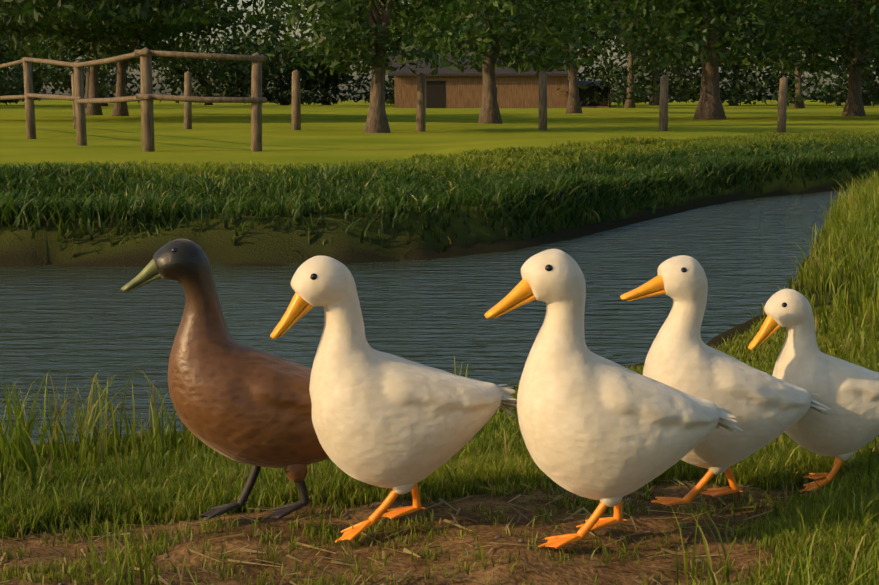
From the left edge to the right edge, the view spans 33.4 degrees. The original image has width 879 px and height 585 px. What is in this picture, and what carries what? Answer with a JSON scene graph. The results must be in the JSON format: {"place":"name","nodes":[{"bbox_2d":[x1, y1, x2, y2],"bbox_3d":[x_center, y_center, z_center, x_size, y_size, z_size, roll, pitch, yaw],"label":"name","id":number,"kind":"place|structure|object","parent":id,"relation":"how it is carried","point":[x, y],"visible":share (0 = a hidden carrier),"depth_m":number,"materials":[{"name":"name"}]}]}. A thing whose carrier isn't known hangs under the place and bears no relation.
{"place":"outdoors","nodes":[
{"label":"outdoors","id":0,"kind":"place"},
{"bbox_2d":[0,187,858,446],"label":"pond water","id":1,"kind":"structure","parent":0,"point":[75,327],"depth_m":6.50,"materials":[{"name":"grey liquid"}]},
{"bbox_2d":[0,100,878,584],"bbox_3d":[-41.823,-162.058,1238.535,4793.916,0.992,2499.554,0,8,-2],"label":"ground","id":2,"kind":"structure","parent":0,"point":[324,134],"depth_m":8.40,"materials":[{"name":"green plant"}]},
{"bbox_2d":[0,3,48,98],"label":"bush","id":3,"kind":"object","parent":2,"relation":"on","point":[21,41],"visible":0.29,"depth_m":126.36,"materials":[{"name":"green plant"}]},
{"bbox_2d":[0,34,51,105],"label":"bush","id":4,"kind":"object","parent":2,"relation":"on","point":[4,101],"visible":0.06,"depth_m":164.71,"materials":[{"name":"green plant"}]},
{"bbox_2d":[0,26,104,106],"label":"bush","id":5,"kind":"object","parent":2,"relation":"on","point":[55,72],"visible":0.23,"depth_m":148.49,"materials":[{"name":"green plant"}]},
{"bbox_2d":[24,25,140,107],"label":"tree","id":6,"kind":"object","parent":2,"relation":"on","point":[86,85],"visible":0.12,"depth_m":122.35,"materials":[{"name":"green plant"}]},
{"bbox_2d":[0,37,183,105],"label":"tree","id":7,"kind":"object","parent":2,"relation":"on","point":[112,81],"visible":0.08,"depth_m":152.30,"materials":[{"name":"green plant"}]},
{"bbox_2d":[6,1,219,114],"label":"tree","id":8,"kind":"object","parent":2,"relation":"on","point":[94,109],"visible":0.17,"depth_m":60.83,"materials":[{"name":"green plant"}]},
{"bbox_2d":[4,0,238,115],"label":"tree","id":9,"kind":"object","parent":2,"relation":"on","point":[120,47],"visible":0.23,"depth_m":54.65,"materials":[{"name":"green plant"}]},
{"bbox_2d":[0,47,266,151],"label":"fence","id":10,"kind":"object","parent":2,"relation":"on","point":[146,97],"visible":0.96,"depth_m":18.31,"materials":[{"name":"brown wood"}]},
{"bbox_2d":[0,0,358,40],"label":"tree","id":11,"kind":"object","parent":2,"relation":"on","point":[130,19],"visible":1,"depth_m":43.21,"materials":[{"name":"green plant"}]},
{"bbox_2d":[152,26,297,104],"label":"bush","id":12,"kind":"object","parent":2,"relation":"on","point":[177,71],"visible":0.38,"depth_m":170.23,"materials":[{"name":"green plant"}]},
{"bbox_2d":[121,239,329,520],"bbox_3d":[-0.296,0.157,2.609,0.522,0.513,0.197,-1,8,-11],"label":"brown duck","id":13,"kind":"object","parent":2,"relation":"on","point":[232,398],"visible":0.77,"depth_m":2.53},
{"bbox_2d":[0,357,516,495],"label":"grass","id":14,"kind":"structure","parent":2,"relation":"on","point":[18,445],"depth_m":3.32,"materials":[{"name":"green plant"}]},
{"bbox_2d":[187,16,368,104],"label":"tree","id":15,"kind":"object","parent":2,"relation":"on","point":[282,58],"visible":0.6,"depth_m":156.46,"materials":[{"name":"green plant"}]},
{"bbox_2d":[239,0,413,104],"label":"tree","id":16,"kind":"object","parent":2,"relation":"on","point":[274,19],"visible":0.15,"depth_m":163.69,"materials":[{"name":"green plant"}]},
{"bbox_2d":[246,0,494,132],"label":"tree","id":17,"kind":"object","parent":2,"relation":"on","point":[380,24],"visible":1,"depth_m":29.44,"materials":[{"name":"green plant"}]},
{"bbox_2d":[1,486,772,584],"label":"pebbles","id":18,"kind":"object","parent":2,"relation":"on","point":[496,537],"visible":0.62,"depth_m":2.62,"materials":[{"name":"brown stone"}]},
{"bbox_2d":[270,256,516,544],"bbox_3d":[-0.071,0.174,2.578,0.440,0.500,0.212,-5,8,-13],"label":"white duck","id":19,"kind":"object","parent":2,"relation":"on","point":[398,425],"visible":0.98,"depth_m":2.50},
{"bbox_2d":[312,0,474,104],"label":"tree","id":20,"kind":"object","parent":2,"relation":"on","point":[389,97],"visible":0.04,"depth_m":155.40,"materials":[{"name":"green plant"}]},
{"bbox_2d":[0,475,820,584],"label":"dirt path","id":21,"kind":"structure","parent":2,"relation":"on","point":[242,549],"depth_m":2.54,"materials":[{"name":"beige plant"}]},
{"bbox_2d":[71,70,787,132],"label":"fence posts","id":22,"kind":"object","parent":2,"relation":"on","point":[421,108],"visible":0.67,"depth_m":30.87,"materials":[{"name":"brown wood"}]},
{"bbox_2d":[0,419,878,584],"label":"grass","id":23,"kind":"structure","parent":2,"relation":"on","point":[189,490],"depth_m":2.78,"materials":[{"name":"green plant"}]},
{"bbox_2d":[0,129,878,190],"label":"bank top grass","id":24,"kind":"structure","parent":2,"relation":"on","point":[526,155],"depth_m":13.66,"materials":[{"name":"green plant"}]},
{"bbox_2d":[394,1,500,45],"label":"tree","id":25,"kind":"object","parent":2,"relation":"on","point":[448,30],"visible":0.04,"depth_m":148.76,"materials":[{"name":"green plant"}]},
{"bbox_2d":[64,503,878,584],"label":"tall grass tufts","id":26,"kind":"object","parent":2,"relation":"on","point":[125,564],"visible":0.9,"depth_m":2.32,"materials":[{"name":"green plant"}]},
{"bbox_2d":[355,0,623,123],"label":"tree","id":27,"kind":"object","parent":2,"relation":"on","point":[486,38],"visible":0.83,"depth_m":36.24,"materials":[{"name":"green plant"}]},
{"bbox_2d":[388,46,614,107],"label":"barn","id":28,"kind":"structure","parent":2,"relation":"on","point":[448,87],"depth_m":119.97,"materials":[{"name":"brown wood"}]},
{"bbox_2d":[475,8,640,85],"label":"tree","id":29,"kind":"object","parent":2,"relation":"on","point":[592,72],"visible":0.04,"depth_m":151.26,"materials":[{"name":"green plant"}]},
{"bbox_2d":[476,0,678,112],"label":"tree","id":30,"kind":"object","parent":2,"relation":"on","point":[573,104],"visible":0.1,"depth_m":69.30,"materials":[{"name":"green plant"}]},
{"bbox_2d":[484,249,742,550],"bbox_3d":[0.293,0.177,2.481,0.452,0.500,0.213,1,7,-9],"label":"white duck","id":31,"kind":"object","parent":2,"relation":"on","point":[604,431],"visible":1,"depth_m":2.41},
{"bbox_2d":[557,1,701,107],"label":"tree","id":32,"kind":"object","parent":2,"relation":"on","point":[630,99],"visible":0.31,"depth_m":116.96,"materials":[{"name":"green plant"}]},
{"bbox_2d":[583,37,697,104],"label":"bush","id":33,"kind":"object","parent":2,"relation":"on","point":[614,80],"visible":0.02,"depth_m":169.30,"materials":[{"name":"green plant"}]},
{"bbox_2d":[587,11,749,104],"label":"tree","id":34,"kind":"object","parent":2,"relation":"on","point":[679,94],"visible":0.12,"depth_m":151.59,"materials":[{"name":"green plant"}]},
{"bbox_2d":[523,0,878,119],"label":"tree","id":35,"kind":"object","parent":2,"relation":"on","point":[707,17],"visible":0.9,"depth_m":50.88,"materials":[{"name":"green plant"}]},
{"bbox_2d":[657,1,786,105],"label":"tree","id":36,"kind":"object","parent":2,"relation":"on","point":[735,75],"visible":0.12,"depth_m":158.79,"materials":[{"name":"green plant"}]},
{"bbox_2d":[620,255,831,506],"bbox_3d":[0.532,0.165,2.749,0.418,0.464,0.198,2,7,-8],"label":"white duck","id":37,"kind":"object","parent":2,"relation":"on","point":[764,408],"visible":0.9,"depth_m":2.68},
{"bbox_2d":[719,9,847,105],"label":"bush","id":38,"kind":"object","parent":2,"relation":"on","point":[785,75],"visible":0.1,"depth_m":165.30,"materials":[{"name":"green plant"}]},
{"bbox_2d":[700,1,875,108],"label":"tree","id":39,"kind":"object","parent":2,"relation":"on","point":[798,101],"visible":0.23,"depth_m":115.40,"materials":[{"name":"green plant"}]},
{"bbox_2d":[701,0,878,115],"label":"tree","id":40,"kind":"object","parent":2,"relation":"on","point":[856,46],"visible":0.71,"depth_m":58.68,"materials":[{"name":"green plant"}]},
{"bbox_2d":[748,289,878,492],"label":"white duck","id":41,"kind":"object","parent":2,"relation":"on","point":[846,428],"visible":0.94,"depth_m":2.85},
{"bbox_2d":[749,170,878,372],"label":"bank grass","id":42,"kind":"structure","parent":2,"relation":"on","point":[848,254],"depth_m":6.92,"materials":[{"name":"green plant"}]},
{"bbox_2d":[792,1,878,106],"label":"bush","id":43,"kind":"object","parent":2,"relation":"on","point":[874,101],"visible":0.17,"depth_m":125.15,"materials":[{"name":"green plant"}]},
{"bbox_2d":[822,27,878,105],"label":"bush","id":44,"kind":"object","parent":2,"relation":"on","point":[867,73],"visible":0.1,"depth_m":160.37,"materials":[{"name":"green plant"}]},
{"bbox_2d":[0,133,878,253],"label":"bank grass","id":45,"kind":"structure","parent":0,"point":[522,190],"depth_m":9.82,"materials":[{"name":"green plant"}]},
{"bbox_2d":[1,0,878,99],"label":"sky","id":46,"kind":"structure","parent":0,"point":[249,8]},
{"bbox_2d":[3,300,878,478],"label":"grass","id":47,"kind":"structure","parent":0,"point":[498,421],"depth_m":4.55,"materials":[{"name":"green plant"}]}
]}

